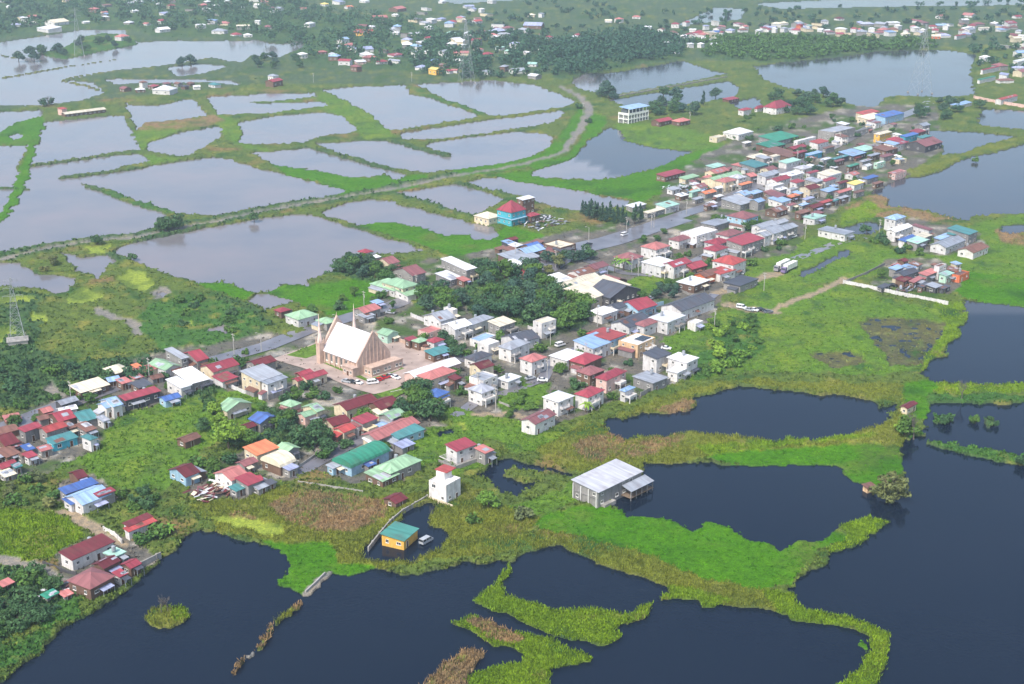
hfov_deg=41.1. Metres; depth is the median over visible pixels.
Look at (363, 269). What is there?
tree
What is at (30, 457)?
shed
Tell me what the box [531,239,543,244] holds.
shack
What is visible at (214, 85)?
cottage
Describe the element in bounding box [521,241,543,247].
house
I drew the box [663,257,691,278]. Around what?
house
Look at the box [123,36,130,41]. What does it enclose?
tree
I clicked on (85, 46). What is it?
tree
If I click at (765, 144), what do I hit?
house
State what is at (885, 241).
bush
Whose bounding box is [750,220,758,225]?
tree
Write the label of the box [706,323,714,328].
bush
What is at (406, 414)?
tree
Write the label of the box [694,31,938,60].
mangrove
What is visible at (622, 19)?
house
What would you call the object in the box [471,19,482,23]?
cottage
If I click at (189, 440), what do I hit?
shack
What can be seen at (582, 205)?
pine tree
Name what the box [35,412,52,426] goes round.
shack
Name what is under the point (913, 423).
bare tree
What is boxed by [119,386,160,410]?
house
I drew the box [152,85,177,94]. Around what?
barn
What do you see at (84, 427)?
shack
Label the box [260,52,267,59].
tree
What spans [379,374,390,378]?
car
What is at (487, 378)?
house
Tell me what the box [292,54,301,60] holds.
tree
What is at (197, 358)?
house
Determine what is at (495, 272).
tree
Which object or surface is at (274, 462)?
shed
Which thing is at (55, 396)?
bush
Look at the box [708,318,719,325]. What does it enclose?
tree
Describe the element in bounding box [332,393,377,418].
house
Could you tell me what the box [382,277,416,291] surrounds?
house
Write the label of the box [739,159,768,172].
house
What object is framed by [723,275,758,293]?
house
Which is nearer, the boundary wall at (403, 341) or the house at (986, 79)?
the boundary wall at (403, 341)
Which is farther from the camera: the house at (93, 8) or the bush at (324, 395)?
the house at (93, 8)
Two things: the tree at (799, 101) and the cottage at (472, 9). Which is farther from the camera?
the cottage at (472, 9)
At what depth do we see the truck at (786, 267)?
678.92 m
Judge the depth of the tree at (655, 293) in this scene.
635.58 m
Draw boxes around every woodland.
[0,0,452,65]
[409,27,564,77]
[466,0,1023,40]
[549,22,694,73]
[968,33,1023,73]
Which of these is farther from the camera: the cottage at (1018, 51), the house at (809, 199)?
the cottage at (1018, 51)
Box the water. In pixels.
[0,0,1023,683]
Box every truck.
[773,258,790,271]
[781,260,797,273]
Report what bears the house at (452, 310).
on the ground at (320, 74)
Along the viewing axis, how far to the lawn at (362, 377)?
542.14 m
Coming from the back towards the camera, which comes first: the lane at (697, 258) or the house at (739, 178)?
the house at (739, 178)
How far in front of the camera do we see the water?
458.91 m
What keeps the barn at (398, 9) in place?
on the ground at (320, 74)
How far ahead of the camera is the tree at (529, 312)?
599.71 m
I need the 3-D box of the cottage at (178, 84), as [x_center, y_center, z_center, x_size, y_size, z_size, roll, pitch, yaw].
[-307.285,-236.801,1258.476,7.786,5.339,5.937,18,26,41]
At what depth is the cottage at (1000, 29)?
1680.93 m
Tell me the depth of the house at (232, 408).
498.95 m
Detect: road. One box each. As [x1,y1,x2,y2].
[0,98,933,426]
[539,257,570,272]
[540,217,692,260]
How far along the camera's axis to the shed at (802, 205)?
801.68 m
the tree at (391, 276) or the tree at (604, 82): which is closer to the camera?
the tree at (391, 276)
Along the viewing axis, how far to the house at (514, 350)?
557.11 m
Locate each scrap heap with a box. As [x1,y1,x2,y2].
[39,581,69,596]
[182,479,229,502]
[516,215,566,230]
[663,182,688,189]
[895,284,917,292]
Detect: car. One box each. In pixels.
[341,378,350,383]
[354,379,363,384]
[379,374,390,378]
[391,374,400,379]
[524,375,535,379]
[537,377,547,381]
[661,345,671,349]
[744,307,753,311]
[763,309,773,312]
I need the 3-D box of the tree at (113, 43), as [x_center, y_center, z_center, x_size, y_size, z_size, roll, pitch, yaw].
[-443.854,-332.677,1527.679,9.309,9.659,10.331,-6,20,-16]
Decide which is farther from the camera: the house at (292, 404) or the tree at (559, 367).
the tree at (559, 367)
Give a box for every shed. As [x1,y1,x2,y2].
[0,467,16,481]
[0,577,14,588]
[10,461,22,475]
[12,443,21,451]
[20,443,35,451]
[22,450,39,466]
[36,444,53,457]
[39,588,59,601]
[45,431,77,451]
[58,477,98,500]
[59,589,73,600]
[62,497,74,512]
[68,377,109,397]
[73,408,96,425]
[96,415,110,428]
[102,364,126,377]
[103,545,128,563]
[111,568,131,585]
[115,376,131,390]
[119,558,144,576]
[123,517,156,539]
[130,363,141,369]
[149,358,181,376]
[158,392,181,407]
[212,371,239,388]
[228,483,244,497]
[235,456,258,472]
[253,481,269,495]
[260,449,298,475]
[274,307,291,318]
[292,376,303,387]
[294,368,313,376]
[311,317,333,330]
[326,462,344,475]
[357,313,374,323]
[363,460,376,470]
[364,468,399,487]
[370,299,384,307]
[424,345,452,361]
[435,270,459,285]
[456,276,471,286]
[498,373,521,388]
[509,258,521,268]
[626,201,645,211]
[643,207,664,218]
[666,186,680,194]
[674,192,688,200]
[679,174,698,183]
[688,189,700,196]
[691,196,704,203]
[698,189,716,198]
[705,162,724,170]
[712,194,723,201]
[722,96,738,102]
[742,141,750,146]
[749,189,762,198]
[786,202,798,210]
[798,202,808,209]
[810,210,823,214]
[832,198,839,205]
[887,169,905,178]
[909,276,925,287]
[917,134,930,139]
[925,282,942,292]
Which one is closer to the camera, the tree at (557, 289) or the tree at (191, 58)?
the tree at (557, 289)
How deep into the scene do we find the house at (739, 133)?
1012.69 m
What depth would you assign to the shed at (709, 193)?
832.04 m
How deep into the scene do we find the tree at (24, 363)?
545.91 m
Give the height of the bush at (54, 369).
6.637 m
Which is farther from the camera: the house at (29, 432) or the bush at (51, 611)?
the house at (29, 432)
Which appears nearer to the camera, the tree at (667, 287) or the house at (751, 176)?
the tree at (667, 287)
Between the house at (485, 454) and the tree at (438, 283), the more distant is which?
the tree at (438, 283)
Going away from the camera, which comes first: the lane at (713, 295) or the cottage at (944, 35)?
the lane at (713, 295)
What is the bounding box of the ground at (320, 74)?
[0,0,1023,683]
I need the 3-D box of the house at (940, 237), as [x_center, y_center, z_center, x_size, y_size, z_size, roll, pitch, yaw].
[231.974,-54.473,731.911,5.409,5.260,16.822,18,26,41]
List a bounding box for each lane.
[293,435,362,477]
[450,355,477,416]
[497,312,657,396]
[583,254,701,276]
[684,293,718,320]
[790,237,866,259]
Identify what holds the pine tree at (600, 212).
on the ground at (320, 74)
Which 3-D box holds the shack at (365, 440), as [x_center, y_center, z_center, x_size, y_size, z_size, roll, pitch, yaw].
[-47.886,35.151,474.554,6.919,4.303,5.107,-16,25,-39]
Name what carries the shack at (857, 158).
on the ground at (320, 74)
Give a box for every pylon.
[2,277,24,338]
[71,9,84,55]
[458,19,475,83]
[907,24,933,94]
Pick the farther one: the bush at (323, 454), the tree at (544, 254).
the tree at (544, 254)
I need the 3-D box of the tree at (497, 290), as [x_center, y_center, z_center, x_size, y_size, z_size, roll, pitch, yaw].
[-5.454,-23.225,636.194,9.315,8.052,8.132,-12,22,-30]
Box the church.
[315,304,402,376]
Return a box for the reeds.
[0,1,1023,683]
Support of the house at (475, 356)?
on the ground at (320, 74)
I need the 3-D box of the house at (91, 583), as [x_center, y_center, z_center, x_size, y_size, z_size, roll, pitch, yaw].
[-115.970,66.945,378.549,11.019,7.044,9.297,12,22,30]
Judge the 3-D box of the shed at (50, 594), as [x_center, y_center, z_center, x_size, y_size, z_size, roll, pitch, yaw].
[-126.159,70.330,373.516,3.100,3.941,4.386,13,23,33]
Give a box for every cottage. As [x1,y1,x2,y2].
[119,86,130,91]
[135,88,144,92]
[148,84,158,88]
[174,82,182,86]
[181,85,188,89]
[193,85,200,89]
[207,19,217,24]
[208,82,221,87]
[220,21,229,25]
[230,32,241,36]
[236,24,249,29]
[243,33,251,37]
[318,50,326,54]
[354,59,366,64]
[359,0,369,2]
[359,52,373,56]
[376,59,387,63]
[387,53,403,56]
[388,58,399,63]
[390,27,399,31]
[393,24,401,29]
[400,33,410,37]
[401,37,412,43]
[402,41,411,47]
[410,44,422,50]
[415,65,424,69]
[419,21,430,24]
[421,7,431,10]
[437,17,445,20]
[444,21,453,26]
[448,37,461,41]
[454,51,468,55]
[455,39,466,44]
[456,18,465,21]
[463,5,473,8]
[467,7,476,11]
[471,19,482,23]
[480,13,492,16]
[491,24,504,27]
[501,26,513,29]
[509,67,525,73]
[527,62,537,66]
[527,73,541,79]
[632,15,640,18]
[697,32,708,36]
[702,31,716,37]
[711,21,718,25]
[725,28,734,32]
[733,22,744,26]
[737,28,747,32]
[771,22,780,27]
[791,21,803,27]
[791,28,800,33]
[801,27,813,31]
[811,23,823,25]
[820,19,828,24]
[823,30,834,34]
[834,17,843,20]
[835,27,846,31]
[835,32,843,36]
[856,29,865,35]
[859,22,873,25]
[867,32,878,37]
[875,30,883,34]
[876,27,888,30]
[883,30,896,36]
[886,21,899,24]
[888,27,898,31]
[913,31,922,34]
[917,21,929,24]
[931,34,940,38]
[935,24,945,27]
[940,33,951,37]
[958,29,967,34]
[959,18,968,23]
[963,12,975,17]
[964,27,975,33]
[971,22,984,25]
[978,27,989,30]
[979,55,989,61]
[991,63,1008,70]
[995,28,1006,31]
[995,78,1013,82]
[999,72,1009,78]
[1010,25,1017,29]
[1010,36,1021,42]
[1012,15,1021,18]
[1012,66,1023,69]
[1013,50,1023,57]
[1013,69,1023,76]
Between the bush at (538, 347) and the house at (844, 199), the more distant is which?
the house at (844, 199)
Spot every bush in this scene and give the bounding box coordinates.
[0,372,12,380]
[0,621,6,637]
[1,376,27,390]
[2,492,21,504]
[6,589,40,607]
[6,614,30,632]
[10,386,27,394]
[12,399,28,408]
[12,567,26,581]
[15,498,29,505]
[17,472,34,482]
[17,569,47,585]
[24,560,45,574]
[27,483,43,494]
[39,266,49,271]
[39,364,63,374]
[41,496,55,507]
[42,604,61,615]
[45,489,60,497]
[47,393,61,399]
[62,361,78,370]
[64,388,75,395]
[71,368,92,381]
[100,368,114,380]
[101,360,111,372]
[111,357,124,365]
[115,487,127,497]
[121,358,133,365]
[122,366,143,379]
[125,500,141,512]
[126,253,137,260]
[127,494,141,501]
[132,532,154,544]
[134,483,149,495]
[137,354,151,364]
[137,367,151,376]
[137,494,154,509]
[139,365,152,372]
[142,522,168,539]
[147,492,159,500]
[159,372,169,377]
[172,296,185,302]
[177,319,190,325]
[180,308,189,315]
[187,300,199,308]
[187,455,207,467]
[191,292,204,301]
[205,470,214,479]
[207,357,218,363]
[221,453,237,463]
[222,315,236,323]
[224,306,238,314]
[224,326,238,332]
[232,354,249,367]
[241,348,248,354]
[256,431,270,439]
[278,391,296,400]
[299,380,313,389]
[304,391,318,397]
[306,303,317,311]
[309,386,320,391]
[314,390,330,399]
[315,450,329,458]
[331,386,342,393]
[333,300,346,309]
[337,293,347,299]
[339,439,354,448]
[375,290,386,297]
[383,316,394,323]
[414,332,429,338]
[456,385,467,394]
[463,349,471,354]
[465,511,483,523]
[494,365,503,371]
[495,330,504,340]
[512,395,525,403]
[513,505,533,520]
[522,399,538,410]
[533,342,548,351]
[568,377,587,389]
[575,102,583,108]
[576,328,589,336]
[606,391,618,399]
[623,358,632,365]
[684,250,691,255]
[686,271,694,277]
[697,368,709,376]
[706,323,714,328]
[708,339,724,348]
[709,358,727,367]
[710,326,726,336]
[710,364,721,372]
[712,345,726,358]
[722,323,730,330]
[725,357,741,367]
[732,349,751,358]
[736,321,750,329]
[745,134,753,139]
[746,258,756,265]
[746,327,756,332]
[748,319,759,327]
[748,345,757,349]
[753,335,764,343]
[771,125,782,130]
[776,238,787,244]
[825,194,833,198]
[859,224,871,231]
[869,236,879,243]
[874,233,887,241]
[881,238,890,244]
[894,246,905,252]
[903,242,912,249]
[939,413,953,424]
[969,414,979,422]
[971,156,978,161]
[991,420,999,426]
[1015,454,1023,465]
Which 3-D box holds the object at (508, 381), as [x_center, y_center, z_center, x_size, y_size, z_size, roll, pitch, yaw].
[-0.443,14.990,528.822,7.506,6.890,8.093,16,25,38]
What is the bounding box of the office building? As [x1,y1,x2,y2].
[618,103,648,123]
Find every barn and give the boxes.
[37,25,61,32]
[44,18,68,24]
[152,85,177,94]
[155,27,169,32]
[211,28,227,33]
[332,0,344,4]
[351,46,373,51]
[354,29,374,35]
[389,6,405,11]
[488,28,505,31]
[523,22,543,28]
[692,30,702,36]
[874,21,888,26]
[1002,20,1016,26]
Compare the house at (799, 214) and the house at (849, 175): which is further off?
the house at (849, 175)
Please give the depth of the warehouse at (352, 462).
455.44 m
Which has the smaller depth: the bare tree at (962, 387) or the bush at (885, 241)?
the bare tree at (962, 387)
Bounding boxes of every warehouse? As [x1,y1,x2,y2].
[332,440,389,476]
[818,125,855,139]
[855,109,878,119]
[857,113,876,123]
[874,110,903,123]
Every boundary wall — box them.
[42,561,76,574]
[103,526,122,543]
[114,552,161,581]
[229,384,245,393]
[267,384,295,400]
[298,440,335,467]
[298,480,362,491]
[305,572,325,592]
[368,494,427,551]
[375,332,430,350]
[411,313,423,321]
[428,496,452,506]
[612,76,727,97]
[640,378,670,396]
[678,289,693,295]
[843,280,947,304]
[846,263,884,280]
[973,95,1023,107]
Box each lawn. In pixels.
[288,344,315,357]
[325,363,402,380]
[377,387,403,396]
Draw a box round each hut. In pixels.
[862,482,875,492]
[899,400,917,414]
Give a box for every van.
[366,378,378,384]
[419,535,432,544]
[555,341,565,346]
[736,303,746,308]
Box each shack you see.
[0,424,18,435]
[0,445,19,461]
[2,412,21,424]
[17,451,26,463]
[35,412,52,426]
[36,406,54,414]
[54,396,78,407]
[56,404,77,412]
[68,469,87,482]
[74,421,98,436]
[105,375,119,386]
[129,373,143,380]
[129,378,152,390]
[137,364,157,376]
[146,373,164,383]
[176,432,201,448]
[241,421,257,432]
[263,478,277,489]
[282,463,298,477]
[362,437,370,443]
[371,408,387,420]
[375,421,387,426]
[382,492,407,507]
[393,438,415,454]
[495,245,506,252]
[502,239,513,245]
[502,246,517,251]
[504,236,518,242]
[507,242,522,247]
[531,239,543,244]
[539,249,556,258]
[552,245,573,252]
[696,177,705,182]
[703,203,717,210]
[713,185,722,192]
[741,168,748,173]
[792,190,802,197]
[806,156,816,161]
[853,156,860,161]
[853,189,864,197]
[862,163,871,169]
[872,181,883,188]
[876,283,890,292]
[890,122,897,127]
[892,133,901,137]
[895,276,912,287]
[897,258,908,264]
[909,261,922,269]
[917,282,929,292]
[938,284,950,293]
[946,266,958,271]
[950,261,962,267]
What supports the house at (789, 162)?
on the ground at (320, 74)
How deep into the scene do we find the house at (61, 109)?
1110.17 m
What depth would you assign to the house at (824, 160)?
924.98 m
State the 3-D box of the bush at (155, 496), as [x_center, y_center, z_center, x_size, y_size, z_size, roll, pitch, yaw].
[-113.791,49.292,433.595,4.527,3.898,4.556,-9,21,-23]
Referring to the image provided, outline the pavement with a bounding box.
[275,340,454,393]
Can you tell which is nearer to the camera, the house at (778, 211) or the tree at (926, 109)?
the house at (778, 211)
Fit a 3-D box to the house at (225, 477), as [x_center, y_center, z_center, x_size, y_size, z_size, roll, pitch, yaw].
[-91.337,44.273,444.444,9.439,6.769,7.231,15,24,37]
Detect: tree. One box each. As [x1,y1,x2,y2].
[0,598,5,609]
[0,608,11,622]
[1,489,15,497]
[4,480,14,488]
[5,414,22,422]
[6,599,25,615]
[12,51,25,61]
[19,359,29,368]
[19,370,29,380]
[19,598,37,610]
[19,605,48,622]
[20,585,36,591]
[22,46,37,53]
[27,469,44,481]
[28,50,40,61]
[30,413,40,420]
[37,45,46,54]
[38,98,47,105]
[40,573,63,589]
[48,255,58,264]
[50,44,60,51]
[58,381,67,387]
[59,48,67,54]
[73,39,83,45]
[79,43,91,50]
[82,392,97,401]
[89,235,102,243]
[93,36,104,44]
[104,35,112,39]
[111,40,118,47]
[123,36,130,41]
[154,217,168,230]
[157,215,176,230]
[158,595,169,609]
[162,523,175,533]
[167,213,184,228]
[176,56,186,63]
[185,54,196,62]
[194,417,209,429]
[203,458,221,471]
[206,400,223,415]
[210,414,227,424]
[210,418,246,448]
[223,432,242,446]
[243,429,258,444]
[248,212,258,221]
[254,58,263,64]
[259,405,266,410]
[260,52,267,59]
[266,406,281,417]
[268,51,277,58]
[268,414,287,427]
[270,61,276,67]
[277,418,294,430]
[279,408,298,420]
[281,409,294,420]
[288,423,307,437]
[288,427,312,445]
[290,386,298,392]
[290,389,303,400]
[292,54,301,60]
[295,59,302,67]
[306,423,322,433]
[307,428,325,446]
[309,417,326,428]
[317,437,338,451]
[322,428,334,439]
[329,258,349,271]
[344,251,351,258]
[346,255,359,266]
[346,264,355,273]
[349,286,358,295]
[350,253,365,262]
[353,407,372,416]
[355,265,370,276]
[363,253,376,261]
[368,260,382,268]
[369,265,380,276]
[377,268,391,279]
[384,264,397,273]
[388,274,397,278]
[389,300,395,308]
[391,399,414,412]
[394,396,407,405]
[400,376,433,391]
[401,383,420,397]
[401,410,416,417]
[407,388,433,404]
[409,401,424,415]
[414,284,436,297]
[416,280,429,285]
[416,294,436,309]
[417,398,445,420]
[428,279,444,292]
[429,397,444,407]
[433,292,462,309]
[434,285,454,293]
[437,329,448,337]
[439,334,447,342]
[440,279,450,287]
[446,334,458,344]
[447,346,463,355]
[449,287,467,294]
[449,343,458,347]
[451,367,460,374]
[453,291,471,301]
[470,257,500,270]
[471,298,488,309]
[471,304,488,314]
[474,264,491,275]
[476,271,495,284]
[476,490,500,506]
[479,283,495,294]
[480,292,496,301]
[481,296,498,311]
[484,279,498,286]
[486,268,499,277]
[487,294,524,316]
[490,284,506,297]
[497,258,513,277]
[501,288,527,305]
[503,278,522,294]
[504,285,524,295]
[505,262,523,275]
[505,410,513,416]
[506,275,522,281]
[509,402,515,410]
[518,257,533,266]
[518,388,526,395]
[519,266,537,280]
[519,278,538,291]
[520,303,547,321]
[521,279,539,290]
[522,288,536,304]
[523,263,541,276]
[524,258,543,268]
[531,296,553,316]
[533,272,552,282]
[534,297,555,306]
[535,288,558,304]
[538,275,557,287]
[539,250,554,262]
[540,281,568,298]
[543,264,554,274]
[550,308,579,327]
[551,254,564,267]
[552,281,571,287]
[553,362,567,372]
[554,298,570,308]
[557,302,577,319]
[563,288,578,301]
[565,250,579,261]
[573,292,597,306]
[575,300,594,318]
[578,250,588,260]
[579,200,584,212]
[579,244,597,258]
[580,401,594,412]
[582,201,587,214]
[585,201,591,216]
[588,198,593,217]
[591,201,597,219]
[594,86,603,95]
[595,202,599,219]
[597,206,603,220]
[599,80,610,85]
[600,85,616,97]
[601,202,604,216]
[603,206,609,221]
[608,90,618,98]
[608,201,612,217]
[611,209,616,223]
[616,204,620,220]
[616,258,631,270]
[618,205,624,222]
[624,212,629,224]
[631,204,638,221]
[637,203,643,219]
[637,289,649,297]
[638,234,646,241]
[645,104,655,109]
[648,100,661,106]
[650,289,660,298]
[652,106,663,114]
[653,234,660,240]
[656,95,667,105]
[656,281,664,289]
[659,86,669,96]
[659,105,666,112]
[661,283,671,292]
[664,278,674,283]
[667,97,681,106]
[667,103,677,111]
[667,290,677,297]
[668,86,682,95]
[670,282,680,290]
[672,92,683,99]
[673,252,683,258]
[677,102,688,110]
[678,345,689,352]
[686,101,700,114]
[699,362,711,372]
[700,90,705,104]
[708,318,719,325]
[709,87,722,98]
[709,214,717,219]
[726,349,733,355]
[727,328,736,333]
[728,319,735,325]
[731,334,738,340]
[741,222,751,229]
[746,312,757,319]
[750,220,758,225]
[767,91,781,98]
[773,87,785,94]
[790,106,804,112]
[792,88,802,95]
[792,96,809,106]
[795,146,805,151]
[801,92,811,97]
[802,102,817,114]
[803,157,812,161]
[805,96,813,102]
[810,89,818,94]
[811,93,821,102]
[811,165,821,171]
[819,86,829,97]
[824,93,840,106]
[826,163,835,168]
[827,159,836,164]
[836,97,845,103]
[869,471,911,503]
[877,269,885,278]
[896,414,920,434]
[907,412,918,439]
[914,102,924,109]
[915,247,923,255]
[917,111,926,117]
[918,105,930,112]
[935,96,943,102]
[937,102,949,109]
[940,108,952,116]
[940,112,949,118]
[947,97,959,103]
[950,104,964,109]
[958,380,967,398]
[972,99,986,107]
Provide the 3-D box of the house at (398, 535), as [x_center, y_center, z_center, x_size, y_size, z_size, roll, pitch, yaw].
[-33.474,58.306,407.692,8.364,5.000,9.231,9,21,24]
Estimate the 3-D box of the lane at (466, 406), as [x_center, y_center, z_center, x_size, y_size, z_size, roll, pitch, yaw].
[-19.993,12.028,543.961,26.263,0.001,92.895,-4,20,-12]
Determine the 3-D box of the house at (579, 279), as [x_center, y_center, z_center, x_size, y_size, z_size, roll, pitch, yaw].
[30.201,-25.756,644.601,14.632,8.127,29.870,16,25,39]
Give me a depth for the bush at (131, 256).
699.49 m
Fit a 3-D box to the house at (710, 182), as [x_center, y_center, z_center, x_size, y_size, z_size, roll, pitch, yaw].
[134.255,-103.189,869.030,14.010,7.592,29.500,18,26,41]
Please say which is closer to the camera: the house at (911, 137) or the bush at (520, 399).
the bush at (520, 399)
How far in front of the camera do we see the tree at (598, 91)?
1199.42 m
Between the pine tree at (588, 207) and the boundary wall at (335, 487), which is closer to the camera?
the boundary wall at (335, 487)
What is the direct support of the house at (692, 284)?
on the ground at (320, 74)
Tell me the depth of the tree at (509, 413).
498.23 m
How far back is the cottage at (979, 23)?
1740.70 m
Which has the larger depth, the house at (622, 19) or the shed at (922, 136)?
the house at (622, 19)
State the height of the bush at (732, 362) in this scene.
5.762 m
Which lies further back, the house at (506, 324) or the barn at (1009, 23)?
the barn at (1009, 23)
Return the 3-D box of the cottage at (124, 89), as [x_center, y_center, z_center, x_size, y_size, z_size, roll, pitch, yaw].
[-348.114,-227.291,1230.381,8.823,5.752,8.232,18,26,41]
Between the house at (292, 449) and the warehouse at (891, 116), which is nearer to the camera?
the house at (292, 449)
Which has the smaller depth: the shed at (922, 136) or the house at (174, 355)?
the house at (174, 355)
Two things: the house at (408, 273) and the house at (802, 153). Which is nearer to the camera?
the house at (408, 273)
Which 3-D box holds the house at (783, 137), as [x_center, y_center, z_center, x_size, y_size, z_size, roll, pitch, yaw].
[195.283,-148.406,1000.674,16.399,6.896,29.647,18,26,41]
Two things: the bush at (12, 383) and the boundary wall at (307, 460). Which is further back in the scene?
the bush at (12, 383)
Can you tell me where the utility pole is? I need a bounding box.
[494,387,497,410]
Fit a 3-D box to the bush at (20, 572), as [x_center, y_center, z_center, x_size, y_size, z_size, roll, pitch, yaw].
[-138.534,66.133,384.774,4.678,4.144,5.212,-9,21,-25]
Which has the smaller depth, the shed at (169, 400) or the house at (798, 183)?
the shed at (169, 400)
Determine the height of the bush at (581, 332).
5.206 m
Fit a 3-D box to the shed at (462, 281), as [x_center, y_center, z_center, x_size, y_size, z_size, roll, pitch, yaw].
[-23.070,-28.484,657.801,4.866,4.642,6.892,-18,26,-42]
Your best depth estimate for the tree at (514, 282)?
633.82 m
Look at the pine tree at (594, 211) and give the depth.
776.20 m
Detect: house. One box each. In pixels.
[0,432,23,449]
[0,459,16,469]
[6,332,28,345]
[17,422,41,442]
[37,421,67,442]
[48,409,76,423]
[58,107,66,114]
[59,533,114,570]
[61,107,105,116]
[65,421,78,434]
[65,484,111,514]
[66,567,115,599]
[80,434,99,451]
[88,7,99,12]
[91,555,122,574]
[93,402,111,417]
[93,487,115,505]
[99,396,125,418]
[114,34,128,40]
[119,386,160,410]
[122,513,153,526]
[139,80,147,87]
[164,347,190,367]
[165,376,192,398]
[168,463,205,486]
[172,366,212,391]
[184,349,208,369]
[195,23,205,28]
[200,357,240,378]
[213,465,246,487]
[217,397,251,419]
[234,472,263,494]
[240,363,281,396]
[242,439,278,464]
[245,355,277,369]
[248,411,277,432]
[257,374,287,399]
[265,78,282,87]
[267,74,278,79]
[277,442,300,458]
[279,399,302,414]
[285,309,317,326]
[297,409,319,426]
[298,52,307,58]
[299,369,327,387]
[302,402,326,418]
[304,22,314,27]
[323,414,350,430]
[328,54,340,60]
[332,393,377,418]
[332,423,356,442]
[336,37,349,43]
[338,59,352,65]
[350,65,361,71]
[350,419,366,435]
[351,412,378,433]
[352,303,380,319]
[357,249,373,255]
[361,416,419,444]
[363,56,371,61]
[367,395,395,413]
[368,278,394,296]
[374,454,422,480]
[376,328,399,343]
[377,255,400,268]
[377,408,403,422]
[380,521,418,549]
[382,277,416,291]
[387,423,424,448]
[391,287,420,301]
[393,264,425,282]
[404,335,416,348]
[404,357,460,380]
[411,337,428,350]
[416,366,456,388]
[418,325,441,338]
[422,309,455,327]
[426,18,436,23]
[426,337,445,347]
[428,67,442,74]
[429,388,450,406]
[429,464,460,502]
[438,437,476,469]
[441,256,478,281]
[441,318,472,339]
[441,394,449,405]
[444,303,460,319]
[445,374,464,390]
[463,350,492,367]
[464,371,497,394]
[467,383,498,407]
[468,314,493,334]
[468,359,494,375]
[470,332,495,346]
[473,211,496,225]
[474,444,496,464]
[478,8,484,12]
[478,338,498,354]
[487,0,495,3]
[487,316,518,334]
[496,200,527,226]
[497,339,530,362]
[498,248,539,261]
[499,65,508,71]
[500,329,540,348]
[517,195,535,213]
[517,243,545,254]
[519,353,546,375]
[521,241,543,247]
[521,408,556,434]
[526,212,540,222]
[533,316,555,339]
[542,390,574,416]
[543,239,575,250]
[546,272,598,298]
[548,348,582,370]
[550,272,571,283]
[563,275,630,309]
[567,266,598,277]
[568,352,602,373]
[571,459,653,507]
[573,332,615,357]
[574,386,604,410]
[576,365,604,386]
[582,261,608,275]
[586,327,626,355]
[589,305,620,323]
[593,279,640,305]
[594,368,626,392]
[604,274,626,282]
[607,301,626,315]
[611,312,648,334]
[613,252,643,269]
[614,17,623,22]
[617,333,656,358]
[620,385,636,403]
[623,296,657,315]
[632,369,668,390]
[635,318,656,334]
[640,241,671,258]
[641,256,672,278]
[642,347,671,372]
[648,310,685,334]
[651,117,672,126]
[656,169,684,181]
[656,200,678,213]
[661,292,715,318]
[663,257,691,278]
[666,350,699,377]
[666,366,690,381]
[669,235,689,248]
[671,22,679,27]
[672,118,689,125]
[676,276,709,292]
[680,226,717,247]
[682,21,689,26]
[686,260,707,273]
[687,43,693,47]
[687,319,704,331]
[691,183,707,191]
[693,268,717,282]
[697,42,704,47]
[701,170,741,187]
[701,215,729,229]
[702,25,708,29]
[702,244,728,259]
[704,237,726,247]
[705,167,729,175]
[709,134,725,142]
[712,255,746,276]
[714,177,736,190]
[714,266,735,281]
[715,229,742,238]
[721,194,752,210]
[723,127,753,140]
[723,275,758,293]
[725,232,764,257]
[726,211,758,230]
[728,174,746,186]
[731,162,741,170]
[733,190,753,198]
[738,107,750,115]
[738,181,752,190]
[739,25,748,29]
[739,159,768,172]
[742,172,756,181]
[746,153,766,159]
[749,197,765,210]
[751,220,772,233]
[754,105,762,111]
[755,154,772,165]
[755,230,775,246]
[756,140,784,150]
[756,224,783,244]
[757,171,775,184]
[758,131,798,143]
[760,165,777,172]
[762,146,800,159]
[763,100,791,114]
[763,189,774,198]
[765,182,784,190]
[765,205,787,217]
[766,191,787,202]
[767,169,779,176]
[767,174,790,186]
[768,196,791,206]
[769,154,779,161]
[769,218,788,225]
[772,27,777,32]
[775,186,787,193]
[776,222,797,239]
[779,157,800,168]
[780,27,787,32]
[786,144,805,151]
[786,171,803,180]
[786,187,797,194]
[787,193,799,202]
[790,179,803,189]
[792,150,806,158]
[793,136,815,145]
[793,165,811,173]
[795,209,809,219]
[799,183,820,197]
[802,195,815,204]
[803,213,826,224]
[805,150,821,157]
[805,177,822,187]
[805,202,823,213]
[806,170,818,177]
[809,139,827,149]
[817,169,841,178]
[817,225,854,241]
[820,157,830,164]
[820,186,837,197]
[820,199,832,207]
[822,177,836,187]
[823,145,834,153]
[828,173,840,180]
[831,154,848,161]
[832,134,848,144]
[834,158,844,165]
[834,187,852,197]
[835,180,848,189]
[836,121,849,125]
[836,195,850,203]
[838,148,866,160]
[845,171,859,179]
[846,163,858,171]
[847,180,863,190]
[850,27,858,32]
[853,145,871,151]
[855,127,872,133]
[859,158,871,166]
[862,174,877,183]
[866,119,880,127]
[867,152,880,160]
[868,27,874,31]
[872,144,896,154]
[873,130,891,141]
[873,160,885,168]
[879,153,894,160]
[883,140,898,150]
[884,214,906,229]
[885,136,902,140]
[886,223,912,241]
[889,264,903,276]
[892,156,906,163]
[892,170,905,179]
[892,267,918,282]
[894,24,902,29]
[894,139,908,150]
[898,234,914,247]
[900,132,918,141]
[901,263,919,271]
[905,136,941,152]
[906,236,928,249]
[909,128,925,135]
[910,26,919,31]
[911,223,934,238]
[915,122,930,133]
[915,232,931,243]
[919,268,936,282]
[930,235,965,254]
[933,233,949,242]
[934,263,945,279]
[938,270,954,282]
[942,24,949,29]
[948,225,977,243]
[950,100,971,109]
[951,268,968,282]
[954,34,965,39]
[957,242,988,259]
[977,76,995,83]
[980,66,999,74]
[995,94,1017,104]
[1013,58,1023,65]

